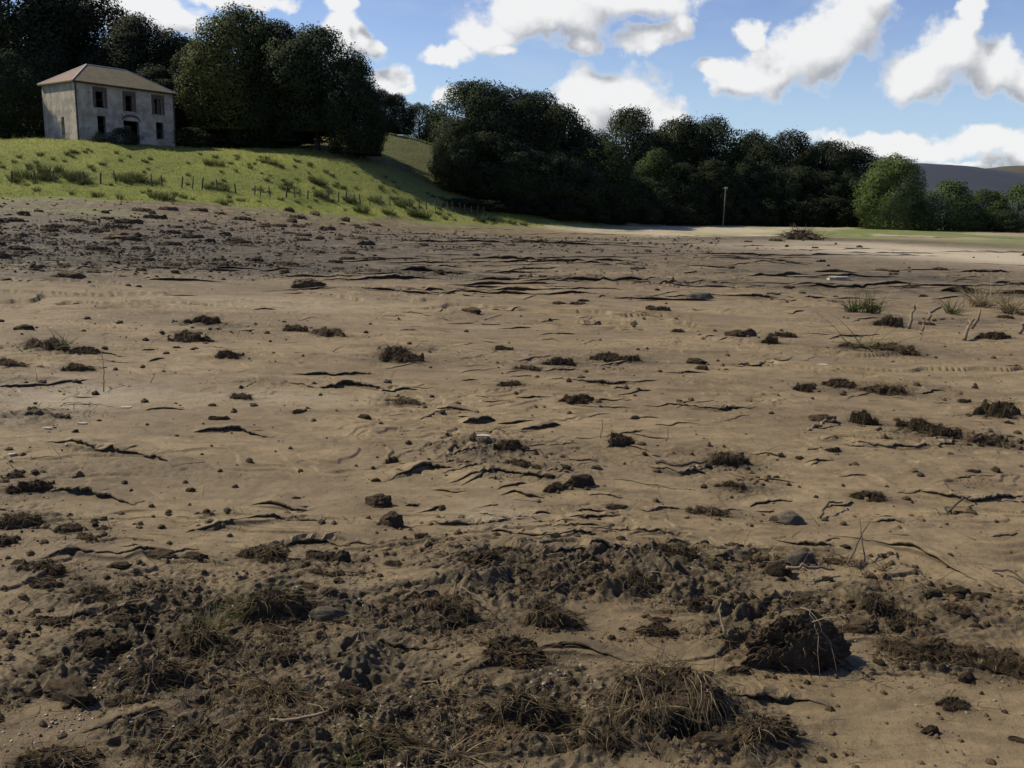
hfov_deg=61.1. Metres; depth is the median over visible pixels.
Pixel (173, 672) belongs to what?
turf sod
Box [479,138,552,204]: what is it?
broadleaf tree
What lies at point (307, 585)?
turf scrap
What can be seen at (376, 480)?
loose clod
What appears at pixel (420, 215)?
rush tussock
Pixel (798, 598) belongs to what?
mud clod
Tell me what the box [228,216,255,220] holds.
turf scrap
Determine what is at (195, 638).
turf sod
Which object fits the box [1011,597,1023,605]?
turf scrap
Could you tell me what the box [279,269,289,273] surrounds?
loose clod
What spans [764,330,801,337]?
turf sod
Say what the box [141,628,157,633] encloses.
turf scrap
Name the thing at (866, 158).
broadleaf tree
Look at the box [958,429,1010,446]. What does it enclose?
turf sod
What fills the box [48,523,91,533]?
turf scrap
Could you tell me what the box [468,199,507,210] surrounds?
understorey shrub
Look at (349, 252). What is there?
turf scrap
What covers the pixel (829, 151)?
broadleaf tree
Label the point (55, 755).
turf sod
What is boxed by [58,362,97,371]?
turf sod
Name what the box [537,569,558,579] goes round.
turf scrap
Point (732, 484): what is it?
turf sod
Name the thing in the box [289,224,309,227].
turf scrap
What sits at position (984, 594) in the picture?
mud clod
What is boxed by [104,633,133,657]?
mud clod
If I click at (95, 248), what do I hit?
turf scrap
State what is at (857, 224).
understorey shrub
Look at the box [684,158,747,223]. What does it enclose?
broadleaf tree
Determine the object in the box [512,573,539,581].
turf scrap
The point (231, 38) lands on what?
broadleaf tree
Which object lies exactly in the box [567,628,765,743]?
grass tuft
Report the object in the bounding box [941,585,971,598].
mud clod
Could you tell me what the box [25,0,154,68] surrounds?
broadleaf tree
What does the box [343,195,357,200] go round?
rush tussock
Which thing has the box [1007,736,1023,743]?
turf scrap
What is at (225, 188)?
rush tussock
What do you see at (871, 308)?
rush tuft
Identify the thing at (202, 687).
turf scrap
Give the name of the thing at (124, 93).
window
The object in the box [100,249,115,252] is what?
turf scrap
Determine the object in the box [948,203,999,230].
field shrub
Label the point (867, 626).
mud clod
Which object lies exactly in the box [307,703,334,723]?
stem
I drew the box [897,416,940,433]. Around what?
turf sod
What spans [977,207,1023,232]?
field shrub
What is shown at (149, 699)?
loose clod
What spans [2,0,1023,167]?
sky
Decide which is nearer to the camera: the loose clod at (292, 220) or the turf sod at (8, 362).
the turf sod at (8, 362)
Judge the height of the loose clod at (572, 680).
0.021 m
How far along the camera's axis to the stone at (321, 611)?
3.39 m
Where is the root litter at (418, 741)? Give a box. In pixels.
[0,313,1023,767]
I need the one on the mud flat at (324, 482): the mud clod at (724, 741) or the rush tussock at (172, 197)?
the mud clod at (724, 741)
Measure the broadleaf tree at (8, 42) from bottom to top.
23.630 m
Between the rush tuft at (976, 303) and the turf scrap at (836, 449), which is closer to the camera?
the turf scrap at (836, 449)
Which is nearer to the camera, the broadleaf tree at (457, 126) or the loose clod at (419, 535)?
the loose clod at (419, 535)
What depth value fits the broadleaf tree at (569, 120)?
110.14 m
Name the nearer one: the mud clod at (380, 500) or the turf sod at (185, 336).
the mud clod at (380, 500)
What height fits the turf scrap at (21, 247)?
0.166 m
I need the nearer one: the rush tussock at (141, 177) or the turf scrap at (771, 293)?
the turf scrap at (771, 293)
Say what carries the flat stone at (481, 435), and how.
on the mud flat at (324, 482)
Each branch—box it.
[927,304,941,319]
[962,309,980,340]
[1018,322,1023,333]
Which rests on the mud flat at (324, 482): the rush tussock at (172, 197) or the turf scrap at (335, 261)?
the turf scrap at (335, 261)
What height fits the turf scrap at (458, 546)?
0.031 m
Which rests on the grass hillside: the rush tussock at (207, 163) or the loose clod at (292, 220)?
the rush tussock at (207, 163)
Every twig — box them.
[209,665,239,671]
[655,459,707,466]
[819,501,842,517]
[846,521,869,564]
[859,519,865,561]
[947,496,970,512]
[992,569,1023,581]
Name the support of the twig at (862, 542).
on the mud flat at (324, 482)
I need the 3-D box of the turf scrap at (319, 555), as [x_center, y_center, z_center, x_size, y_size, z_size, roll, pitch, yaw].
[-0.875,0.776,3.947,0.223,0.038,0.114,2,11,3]
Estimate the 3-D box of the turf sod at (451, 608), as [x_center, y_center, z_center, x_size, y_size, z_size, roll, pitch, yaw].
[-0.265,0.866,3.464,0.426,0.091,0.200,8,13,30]
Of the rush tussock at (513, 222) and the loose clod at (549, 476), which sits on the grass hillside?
the rush tussock at (513, 222)
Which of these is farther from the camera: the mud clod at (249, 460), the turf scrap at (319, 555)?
the mud clod at (249, 460)
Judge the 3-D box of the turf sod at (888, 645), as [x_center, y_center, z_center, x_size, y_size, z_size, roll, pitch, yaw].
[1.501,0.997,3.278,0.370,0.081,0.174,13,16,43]
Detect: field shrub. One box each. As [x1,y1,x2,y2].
[902,200,939,230]
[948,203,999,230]
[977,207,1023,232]
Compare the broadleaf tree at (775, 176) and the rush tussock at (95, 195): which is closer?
the rush tussock at (95, 195)
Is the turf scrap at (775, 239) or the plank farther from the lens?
the turf scrap at (775, 239)
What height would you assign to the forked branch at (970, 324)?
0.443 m
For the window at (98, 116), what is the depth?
91.12 m
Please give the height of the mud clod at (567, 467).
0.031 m
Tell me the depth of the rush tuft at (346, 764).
2.56 m
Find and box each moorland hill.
[859,163,1023,223]
[985,166,1023,173]
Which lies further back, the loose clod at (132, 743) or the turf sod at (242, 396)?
the turf sod at (242, 396)
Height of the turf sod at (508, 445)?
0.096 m
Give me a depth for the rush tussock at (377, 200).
89.08 m
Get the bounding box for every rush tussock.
[6,171,25,182]
[8,166,36,177]
[25,170,50,179]
[28,162,57,173]
[35,170,61,180]
[52,163,65,171]
[56,167,81,178]
[57,171,81,181]
[67,169,91,177]
[74,176,95,183]
[90,189,100,197]
[110,171,129,180]
[113,192,124,199]
[117,172,139,182]
[124,170,144,178]
[131,172,149,181]
[143,177,162,184]
[146,191,160,197]
[151,192,169,200]
[157,190,177,199]
[201,158,216,165]
[203,181,213,188]
[213,159,227,166]
[215,183,231,190]
[216,196,229,204]
[259,156,269,162]
[267,157,282,164]
[277,182,291,190]
[310,176,325,183]
[316,178,329,185]
[319,190,329,197]
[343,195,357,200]
[350,204,361,211]
[357,205,371,212]
[370,195,379,202]
[381,206,394,213]
[391,198,408,206]
[397,197,414,205]
[405,207,419,215]
[412,208,426,217]
[414,210,432,218]
[474,213,487,221]
[507,218,518,223]
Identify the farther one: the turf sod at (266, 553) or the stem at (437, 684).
the turf sod at (266, 553)
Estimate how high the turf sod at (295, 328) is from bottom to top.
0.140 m
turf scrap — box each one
[0,241,8,245]
[0,253,12,258]
[0,472,27,478]
[0,535,22,546]
[0,713,11,722]
[3,217,36,221]
[4,245,35,250]
[9,253,24,256]
[10,239,24,241]
[10,558,31,564]
[26,264,46,268]
[27,576,66,589]
[35,653,75,667]
[36,615,74,628]
[39,228,59,231]
[40,223,67,227]
[46,241,63,245]
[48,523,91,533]
[54,413,71,417]
[55,263,71,266]
[67,218,85,221]
[71,626,110,640]
[74,531,102,543]
[82,245,110,250]
[83,219,98,224]
[87,228,110,232]
[96,223,132,228]
[100,216,114,219]
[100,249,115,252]
[103,692,151,707]
[106,260,122,263]
[109,612,143,625]
[113,217,143,223]
[126,257,143,260]
[130,207,152,211]
[130,246,149,249]
[131,267,148,270]
[132,745,172,756]
[138,214,168,218]
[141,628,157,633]
[154,241,185,245]
[157,206,178,210]
[158,229,184,233]
[164,262,183,265]
[169,604,200,613]
[180,661,192,669]
[181,234,203,238]
[185,261,202,264]
[190,208,211,211]
[199,682,215,689]
[208,258,228,261]
[208,415,230,419]
[214,211,227,214]
[215,623,241,631]
[218,689,234,698]
[221,237,243,241]
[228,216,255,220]
[233,239,251,243]
[244,257,264,261]
[253,714,290,731]
[259,622,287,637]
[269,613,305,626]
[271,648,304,659]
[272,223,291,226]
[279,262,299,265]
[283,717,302,725]
[287,214,307,218]
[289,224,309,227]
[292,408,307,413]
[295,231,315,235]
[296,238,313,240]
[301,582,320,591]
[305,549,339,561]
[305,599,324,607]
[308,568,323,575]
[312,250,326,253]
[319,225,341,230]
[323,587,339,592]
[325,570,348,576]
[327,260,342,262]
[328,616,349,623]
[331,680,362,695]
[339,256,357,259]
[344,250,358,253]
[350,236,368,239]
[353,239,376,244]
[369,223,382,226]
[369,595,408,605]
[371,258,385,260]
[381,634,408,645]
[383,558,402,566]
[390,590,409,600]
[416,738,453,755]
[447,750,479,763]
[453,543,471,547]
[466,747,490,755]
[474,708,511,723]
[488,546,518,552]
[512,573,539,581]
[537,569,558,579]
[552,301,567,304]
[564,706,577,713]
[569,301,584,304]
[574,585,588,590]
[589,692,632,714]
[593,742,615,752]
[630,266,645,269]
[645,305,671,310]
[648,580,668,589]
[651,616,671,622]
[671,328,684,332]
[687,597,713,607]
[704,581,719,584]
[707,546,729,548]
[722,664,753,676]
[724,543,743,546]
[736,555,762,561]
[756,555,777,562]
[766,238,784,241]
[766,292,781,294]
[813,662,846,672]
[817,557,846,565]
[821,447,841,452]
[887,609,916,622]
[891,616,933,630]
[891,648,923,661]
[906,284,920,286]
[917,320,935,325]
[929,267,947,269]
[957,399,974,402]
[966,469,981,472]
[996,315,1014,318]
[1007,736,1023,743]
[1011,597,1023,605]
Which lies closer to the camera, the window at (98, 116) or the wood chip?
the wood chip
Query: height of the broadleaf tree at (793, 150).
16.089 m
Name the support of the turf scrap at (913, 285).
on the silt crust
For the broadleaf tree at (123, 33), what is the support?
on the grass hillside
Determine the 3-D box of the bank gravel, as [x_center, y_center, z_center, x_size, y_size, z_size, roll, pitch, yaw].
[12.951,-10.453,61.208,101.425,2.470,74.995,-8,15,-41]
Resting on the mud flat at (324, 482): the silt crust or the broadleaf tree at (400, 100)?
the silt crust
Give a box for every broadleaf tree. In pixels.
[0,0,89,118]
[0,0,99,70]
[0,48,43,138]
[3,41,71,136]
[24,17,110,55]
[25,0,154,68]
[70,43,136,70]
[86,10,172,74]
[120,24,192,86]
[134,63,194,145]
[150,35,196,79]
[164,37,210,142]
[170,48,247,146]
[173,1,294,147]
[209,61,290,148]
[225,18,327,146]
[249,40,339,146]
[256,20,369,150]
[319,53,390,158]
[343,85,389,158]
[369,88,399,132]
[383,92,418,134]
[396,102,438,142]
[426,76,528,174]
[427,118,492,191]
[442,130,522,198]
[462,81,561,164]
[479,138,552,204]
[500,88,563,152]
[518,150,590,211]
[525,101,598,188]
[552,127,614,189]
[574,137,645,217]
[597,105,660,188]
[619,176,677,220]
[632,147,681,220]
[639,113,719,202]
[642,129,673,161]
[651,162,712,221]
[669,113,752,201]
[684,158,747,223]
[712,155,773,222]
[732,129,779,200]
[739,163,802,223]
[753,125,821,199]
[770,163,829,225]
[794,138,867,196]
[799,170,856,224]
[820,171,869,226]
[827,144,894,216]
[848,152,929,230]
[910,179,984,231]
[951,187,1010,230]
[987,183,1023,231]
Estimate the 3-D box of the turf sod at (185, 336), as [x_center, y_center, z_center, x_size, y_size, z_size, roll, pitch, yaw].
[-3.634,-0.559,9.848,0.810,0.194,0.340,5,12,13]
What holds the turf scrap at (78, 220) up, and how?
on the mud flat at (324, 482)
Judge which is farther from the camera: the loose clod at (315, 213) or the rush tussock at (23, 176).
the loose clod at (315, 213)
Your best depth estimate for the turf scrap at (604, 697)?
2.82 m
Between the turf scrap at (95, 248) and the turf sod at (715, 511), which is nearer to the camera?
the turf sod at (715, 511)
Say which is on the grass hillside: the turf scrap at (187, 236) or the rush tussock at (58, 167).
the rush tussock at (58, 167)
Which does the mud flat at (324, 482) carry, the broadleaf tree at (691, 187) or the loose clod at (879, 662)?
the loose clod at (879, 662)
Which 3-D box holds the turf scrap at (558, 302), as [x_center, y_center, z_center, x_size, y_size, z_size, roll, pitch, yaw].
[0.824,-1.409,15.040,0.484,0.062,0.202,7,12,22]
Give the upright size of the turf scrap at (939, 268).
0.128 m
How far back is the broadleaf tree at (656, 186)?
115.65 m
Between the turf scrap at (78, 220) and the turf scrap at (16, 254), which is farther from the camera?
the turf scrap at (78, 220)
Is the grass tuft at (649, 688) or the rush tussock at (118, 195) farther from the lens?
the rush tussock at (118, 195)
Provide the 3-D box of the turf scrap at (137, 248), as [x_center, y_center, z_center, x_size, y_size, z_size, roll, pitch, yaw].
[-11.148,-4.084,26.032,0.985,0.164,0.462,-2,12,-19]
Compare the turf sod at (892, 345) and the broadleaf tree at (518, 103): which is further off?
the broadleaf tree at (518, 103)
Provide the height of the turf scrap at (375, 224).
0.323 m
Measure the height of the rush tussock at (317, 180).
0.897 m
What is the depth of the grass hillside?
87.51 m
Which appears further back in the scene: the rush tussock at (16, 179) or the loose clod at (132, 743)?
the rush tussock at (16, 179)
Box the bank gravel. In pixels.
[0,197,986,318]
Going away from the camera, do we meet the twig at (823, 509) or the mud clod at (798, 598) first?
the mud clod at (798, 598)
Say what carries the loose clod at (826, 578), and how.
on the mud flat at (324, 482)
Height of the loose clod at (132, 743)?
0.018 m
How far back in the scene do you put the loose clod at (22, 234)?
31.73 m
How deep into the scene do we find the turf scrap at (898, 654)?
3.24 m
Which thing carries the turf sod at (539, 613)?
on the mud flat at (324, 482)
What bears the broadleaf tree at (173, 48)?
on the grass hillside
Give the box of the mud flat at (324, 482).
[0,196,1023,767]
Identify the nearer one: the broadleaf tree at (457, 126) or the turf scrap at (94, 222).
the turf scrap at (94, 222)
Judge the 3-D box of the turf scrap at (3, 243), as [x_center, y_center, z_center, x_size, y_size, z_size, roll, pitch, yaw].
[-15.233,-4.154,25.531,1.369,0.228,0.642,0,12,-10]
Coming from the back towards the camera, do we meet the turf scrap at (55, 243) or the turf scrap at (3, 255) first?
the turf scrap at (55, 243)
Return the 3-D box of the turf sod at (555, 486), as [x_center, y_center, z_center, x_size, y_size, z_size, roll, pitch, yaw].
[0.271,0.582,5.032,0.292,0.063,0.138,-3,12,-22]
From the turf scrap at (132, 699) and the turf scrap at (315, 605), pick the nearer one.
the turf scrap at (132, 699)
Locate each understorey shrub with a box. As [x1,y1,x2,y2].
[444,198,488,206]
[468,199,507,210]
[734,196,783,226]
[766,199,809,226]
[778,197,830,226]
[811,195,856,226]
[827,197,870,226]
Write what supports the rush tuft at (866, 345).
on the mud flat at (324, 482)
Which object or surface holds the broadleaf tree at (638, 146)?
on the grass hillside
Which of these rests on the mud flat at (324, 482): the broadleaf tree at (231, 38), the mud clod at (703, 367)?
the mud clod at (703, 367)
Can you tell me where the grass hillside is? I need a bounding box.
[0,119,1020,230]
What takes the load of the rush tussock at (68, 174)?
on the grass hillside
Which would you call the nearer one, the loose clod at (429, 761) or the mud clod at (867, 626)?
the loose clod at (429, 761)
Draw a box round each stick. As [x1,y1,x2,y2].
[143,649,158,701]
[269,711,329,722]
[786,563,834,570]
[807,419,835,430]
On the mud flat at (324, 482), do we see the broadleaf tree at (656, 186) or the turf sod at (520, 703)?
the turf sod at (520, 703)
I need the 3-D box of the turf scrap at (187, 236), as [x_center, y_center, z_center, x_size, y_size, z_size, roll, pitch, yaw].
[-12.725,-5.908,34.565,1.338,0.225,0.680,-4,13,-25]
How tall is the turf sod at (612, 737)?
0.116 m
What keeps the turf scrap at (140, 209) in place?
on the mud flat at (324, 482)
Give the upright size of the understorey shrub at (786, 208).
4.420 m
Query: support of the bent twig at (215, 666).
on the mud flat at (324, 482)
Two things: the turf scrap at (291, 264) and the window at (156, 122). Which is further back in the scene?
the window at (156, 122)
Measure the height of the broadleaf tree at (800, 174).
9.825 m
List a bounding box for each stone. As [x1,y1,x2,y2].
[309,606,347,623]
[476,434,490,436]
[685,292,713,298]
[777,510,805,524]
[785,548,813,565]
[826,276,853,280]
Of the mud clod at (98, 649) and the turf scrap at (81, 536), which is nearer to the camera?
the mud clod at (98, 649)
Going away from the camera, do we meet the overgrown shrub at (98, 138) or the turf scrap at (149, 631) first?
the turf scrap at (149, 631)
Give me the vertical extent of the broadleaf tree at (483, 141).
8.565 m
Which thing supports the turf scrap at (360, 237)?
on the mud flat at (324, 482)
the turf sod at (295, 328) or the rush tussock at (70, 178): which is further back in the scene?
the rush tussock at (70, 178)
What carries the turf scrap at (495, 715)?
on the mud flat at (324, 482)
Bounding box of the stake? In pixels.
[907,304,915,328]
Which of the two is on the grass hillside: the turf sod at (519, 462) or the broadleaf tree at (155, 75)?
the broadleaf tree at (155, 75)
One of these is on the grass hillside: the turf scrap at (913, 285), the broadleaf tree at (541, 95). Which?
the broadleaf tree at (541, 95)
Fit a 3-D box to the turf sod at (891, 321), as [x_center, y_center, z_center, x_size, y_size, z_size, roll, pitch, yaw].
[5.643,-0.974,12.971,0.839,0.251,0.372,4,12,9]
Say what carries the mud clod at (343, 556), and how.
on the mud flat at (324, 482)
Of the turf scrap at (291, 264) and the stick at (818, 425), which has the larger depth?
the turf scrap at (291, 264)
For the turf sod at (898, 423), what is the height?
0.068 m
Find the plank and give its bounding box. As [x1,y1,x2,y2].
[782,275,817,277]
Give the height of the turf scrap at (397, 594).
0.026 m
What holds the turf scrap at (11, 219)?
on the mud flat at (324, 482)
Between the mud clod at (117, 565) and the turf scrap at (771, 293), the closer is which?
the mud clod at (117, 565)
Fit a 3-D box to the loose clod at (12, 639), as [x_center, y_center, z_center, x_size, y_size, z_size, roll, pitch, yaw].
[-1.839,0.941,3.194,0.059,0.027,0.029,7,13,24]
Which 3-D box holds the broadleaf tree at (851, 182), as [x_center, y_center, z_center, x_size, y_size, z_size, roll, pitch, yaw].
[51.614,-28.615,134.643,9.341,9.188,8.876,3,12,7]
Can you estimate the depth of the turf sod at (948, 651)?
3.22 m
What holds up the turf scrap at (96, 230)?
on the mud flat at (324, 482)
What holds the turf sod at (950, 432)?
on the mud flat at (324, 482)
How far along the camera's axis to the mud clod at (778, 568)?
3.94 m
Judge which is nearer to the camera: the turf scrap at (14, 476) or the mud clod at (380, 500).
the mud clod at (380, 500)
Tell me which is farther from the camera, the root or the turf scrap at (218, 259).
the turf scrap at (218, 259)
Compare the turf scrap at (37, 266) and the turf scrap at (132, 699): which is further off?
the turf scrap at (37, 266)
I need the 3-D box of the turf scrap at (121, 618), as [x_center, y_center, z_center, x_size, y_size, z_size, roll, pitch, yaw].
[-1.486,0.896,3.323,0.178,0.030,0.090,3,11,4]
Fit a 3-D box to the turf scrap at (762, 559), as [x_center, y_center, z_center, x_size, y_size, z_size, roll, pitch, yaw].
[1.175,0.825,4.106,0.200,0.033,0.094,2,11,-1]
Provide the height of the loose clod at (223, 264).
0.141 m
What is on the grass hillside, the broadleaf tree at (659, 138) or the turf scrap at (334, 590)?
the broadleaf tree at (659, 138)
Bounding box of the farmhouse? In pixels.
[37,64,177,146]
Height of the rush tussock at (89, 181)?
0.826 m
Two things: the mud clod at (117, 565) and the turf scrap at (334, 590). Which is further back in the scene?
the mud clod at (117, 565)
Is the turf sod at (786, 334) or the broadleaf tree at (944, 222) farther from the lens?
the broadleaf tree at (944, 222)
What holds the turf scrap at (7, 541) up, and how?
on the mud flat at (324, 482)
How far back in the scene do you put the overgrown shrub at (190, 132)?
98.44 m
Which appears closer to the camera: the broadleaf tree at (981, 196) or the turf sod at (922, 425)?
the turf sod at (922, 425)
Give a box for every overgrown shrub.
[91,131,106,141]
[104,127,143,145]
[157,127,218,147]
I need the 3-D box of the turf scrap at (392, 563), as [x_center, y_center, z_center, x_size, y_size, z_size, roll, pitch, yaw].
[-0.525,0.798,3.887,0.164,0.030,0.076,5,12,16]
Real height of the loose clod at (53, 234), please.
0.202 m
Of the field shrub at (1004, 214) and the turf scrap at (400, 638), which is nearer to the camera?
the turf scrap at (400, 638)
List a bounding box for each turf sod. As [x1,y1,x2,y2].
[0,357,32,367]
[0,509,54,528]
[0,736,125,767]
[1,476,57,494]
[19,556,78,578]
[21,332,73,350]
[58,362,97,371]
[58,580,127,606]
[59,344,106,353]
[89,644,211,695]
[156,603,242,658]
[167,329,216,342]
[172,313,225,324]
[207,349,246,358]
[212,578,341,624]
[217,665,325,707]
[220,539,297,563]
[225,391,254,400]
[277,323,311,331]
[305,692,384,720]
[310,324,353,336]
[324,716,436,760]
[369,340,433,363]
[383,395,423,406]
[383,456,400,463]
[402,590,491,622]
[443,545,519,567]
[455,675,584,733]
[461,623,568,672]
[487,344,514,350]
[489,437,528,450]
[495,380,529,386]
[499,458,549,469]
[507,364,544,371]
[514,591,596,631]
[536,355,581,365]
[542,480,571,492]
[544,717,645,757]
[557,391,600,404]
[580,349,627,361]
[600,429,642,446]
[610,353,647,361]
[619,563,660,590]
[631,618,691,637]
[639,536,703,559]
[674,500,736,517]
[700,449,756,466]
[709,478,751,491]
[718,708,816,748]
[758,335,780,343]
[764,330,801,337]
[784,380,815,391]
[821,375,859,387]
[832,339,873,349]
[843,382,918,395]
[845,488,891,501]
[846,407,881,425]
[850,589,908,619]
[855,339,930,356]
[865,633,937,664]
[867,312,907,327]
[895,419,908,426]
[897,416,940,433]
[901,630,1003,667]
[921,424,972,439]
[930,692,980,712]
[939,601,977,615]
[951,395,1023,418]
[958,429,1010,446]
[966,637,1023,679]
[974,329,1014,339]
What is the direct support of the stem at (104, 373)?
on the mud flat at (324, 482)
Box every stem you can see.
[101,351,104,391]
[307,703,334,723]
[422,680,447,701]
[460,586,497,617]
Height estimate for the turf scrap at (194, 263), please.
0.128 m
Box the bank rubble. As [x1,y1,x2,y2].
[0,197,1002,320]
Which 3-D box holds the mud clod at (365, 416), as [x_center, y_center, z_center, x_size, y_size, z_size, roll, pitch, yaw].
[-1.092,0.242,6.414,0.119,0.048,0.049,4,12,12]
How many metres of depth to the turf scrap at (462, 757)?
2.56 m
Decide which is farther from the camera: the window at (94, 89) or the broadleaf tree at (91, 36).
the broadleaf tree at (91, 36)
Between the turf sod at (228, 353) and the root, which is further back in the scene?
the turf sod at (228, 353)
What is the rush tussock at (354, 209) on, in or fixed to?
on the grass hillside
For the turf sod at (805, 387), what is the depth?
8.19 m
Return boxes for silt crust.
[0,228,1023,733]
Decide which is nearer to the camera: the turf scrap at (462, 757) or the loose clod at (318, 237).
the turf scrap at (462, 757)
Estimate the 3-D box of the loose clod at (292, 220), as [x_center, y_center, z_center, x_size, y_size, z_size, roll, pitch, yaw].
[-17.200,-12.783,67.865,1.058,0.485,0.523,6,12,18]
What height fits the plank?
0.068 m
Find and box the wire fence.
[3,170,484,214]
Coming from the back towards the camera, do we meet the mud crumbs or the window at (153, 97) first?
the window at (153, 97)
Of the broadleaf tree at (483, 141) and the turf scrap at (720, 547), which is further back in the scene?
the broadleaf tree at (483, 141)
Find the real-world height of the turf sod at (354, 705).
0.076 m
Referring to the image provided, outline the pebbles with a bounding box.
[1,319,1023,767]
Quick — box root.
[718,603,725,634]
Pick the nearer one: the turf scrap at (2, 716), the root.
the turf scrap at (2, 716)
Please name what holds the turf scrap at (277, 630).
on the mud flat at (324, 482)
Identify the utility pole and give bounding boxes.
[722,186,727,225]
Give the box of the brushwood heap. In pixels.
[770,221,835,240]
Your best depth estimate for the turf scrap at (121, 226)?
40.47 m
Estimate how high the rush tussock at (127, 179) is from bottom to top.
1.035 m
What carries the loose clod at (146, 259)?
on the mud flat at (324, 482)
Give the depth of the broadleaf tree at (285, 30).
100.21 m
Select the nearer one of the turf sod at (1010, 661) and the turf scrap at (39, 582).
the turf sod at (1010, 661)
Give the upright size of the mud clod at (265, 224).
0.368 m
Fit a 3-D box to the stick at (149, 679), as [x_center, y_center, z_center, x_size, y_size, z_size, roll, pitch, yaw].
[-1.214,0.978,2.915,0.018,0.113,0.155,1,11,-4]
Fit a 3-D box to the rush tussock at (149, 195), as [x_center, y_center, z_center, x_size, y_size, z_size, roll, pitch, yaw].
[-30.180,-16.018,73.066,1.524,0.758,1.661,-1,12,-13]
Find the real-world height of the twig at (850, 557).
0.141 m
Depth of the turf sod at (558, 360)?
9.02 m
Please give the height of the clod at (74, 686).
0.094 m
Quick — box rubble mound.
[100,231,141,240]
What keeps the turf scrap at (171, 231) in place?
on the mud flat at (324, 482)
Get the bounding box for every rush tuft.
[48,326,83,349]
[165,596,240,634]
[199,580,269,621]
[308,720,373,767]
[415,705,499,767]
[579,680,693,739]
[810,308,933,353]
[835,289,873,311]
[850,288,893,313]
[931,293,974,313]
[944,270,1023,307]
[981,281,1023,313]
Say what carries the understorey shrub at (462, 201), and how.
on the grass hillside
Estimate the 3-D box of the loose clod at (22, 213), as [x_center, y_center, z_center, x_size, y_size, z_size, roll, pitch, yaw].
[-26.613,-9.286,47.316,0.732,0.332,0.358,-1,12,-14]
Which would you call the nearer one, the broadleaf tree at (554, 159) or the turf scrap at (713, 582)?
the turf scrap at (713, 582)
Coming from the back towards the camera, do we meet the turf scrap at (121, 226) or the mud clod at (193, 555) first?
the turf scrap at (121, 226)
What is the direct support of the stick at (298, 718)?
on the mud flat at (324, 482)
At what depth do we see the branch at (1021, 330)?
12.62 m
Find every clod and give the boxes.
[7,635,18,643]
[13,232,27,236]
[13,324,34,329]
[16,211,30,215]
[19,254,30,257]
[35,664,46,673]
[48,675,95,707]
[49,232,58,235]
[49,272,86,278]
[67,227,81,232]
[83,637,106,656]
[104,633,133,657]
[104,696,126,707]
[107,241,119,244]
[108,561,131,569]
[128,739,137,746]
[144,257,155,261]
[146,694,155,701]
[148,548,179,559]
[170,270,179,273]
[185,487,195,491]
[185,551,208,561]
[195,705,214,708]
[204,238,215,242]
[218,262,229,266]
[219,231,231,235]
[245,458,253,462]
[256,222,270,227]
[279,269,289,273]
[283,207,294,211]
[286,217,296,222]
[290,278,326,287]
[310,210,319,215]
[314,235,324,239]
[331,550,351,562]
[340,216,349,221]
[357,414,371,419]
[365,493,391,507]
[371,478,380,481]
[379,510,403,528]
[414,533,427,539]
[425,759,433,764]
[462,307,480,313]
[544,474,554,478]
[562,464,571,469]
[564,677,576,683]
[565,474,595,487]
[605,504,627,509]
[630,415,639,419]
[686,358,707,364]
[688,731,737,756]
[695,365,707,369]
[707,561,722,569]
[724,330,747,336]
[741,607,853,674]
[746,328,756,336]
[765,561,791,577]
[769,515,778,522]
[776,576,786,581]
[790,592,822,605]
[808,414,836,423]
[822,576,833,581]
[845,619,878,633]
[872,659,885,665]
[890,623,903,631]
[920,725,939,735]
[923,589,942,598]
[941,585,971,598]
[957,672,974,682]
[969,623,982,628]
[971,592,991,598]
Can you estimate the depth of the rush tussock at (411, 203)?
90.77 m
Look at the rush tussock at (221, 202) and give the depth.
74.54 m
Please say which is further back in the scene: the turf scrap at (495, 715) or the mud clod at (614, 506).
the mud clod at (614, 506)
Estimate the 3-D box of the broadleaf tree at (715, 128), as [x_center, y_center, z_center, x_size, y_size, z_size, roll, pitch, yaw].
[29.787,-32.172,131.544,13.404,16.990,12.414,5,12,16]
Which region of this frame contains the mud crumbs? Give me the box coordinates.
[0,316,1023,767]
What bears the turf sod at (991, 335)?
on the mud flat at (324, 482)
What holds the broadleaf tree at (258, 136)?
on the grass hillside
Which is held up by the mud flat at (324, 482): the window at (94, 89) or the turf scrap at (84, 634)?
the turf scrap at (84, 634)
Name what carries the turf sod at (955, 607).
on the mud flat at (324, 482)
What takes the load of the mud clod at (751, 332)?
on the mud flat at (324, 482)
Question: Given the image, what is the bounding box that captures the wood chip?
[482,323,499,324]
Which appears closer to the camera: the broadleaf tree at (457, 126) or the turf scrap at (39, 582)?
the turf scrap at (39, 582)
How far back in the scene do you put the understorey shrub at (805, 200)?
126.58 m
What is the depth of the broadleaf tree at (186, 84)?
104.07 m
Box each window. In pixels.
[92,86,107,109]
[98,116,106,135]
[122,91,135,113]
[151,94,164,116]
[156,122,165,140]
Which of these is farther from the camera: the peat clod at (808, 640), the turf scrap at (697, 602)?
the turf scrap at (697, 602)
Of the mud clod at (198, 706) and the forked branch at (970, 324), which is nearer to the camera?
the mud clod at (198, 706)
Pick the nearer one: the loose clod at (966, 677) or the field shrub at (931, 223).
the loose clod at (966, 677)
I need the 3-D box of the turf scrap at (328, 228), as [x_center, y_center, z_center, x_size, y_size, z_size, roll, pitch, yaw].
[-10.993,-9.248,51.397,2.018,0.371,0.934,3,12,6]
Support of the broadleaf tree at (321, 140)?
on the grass hillside

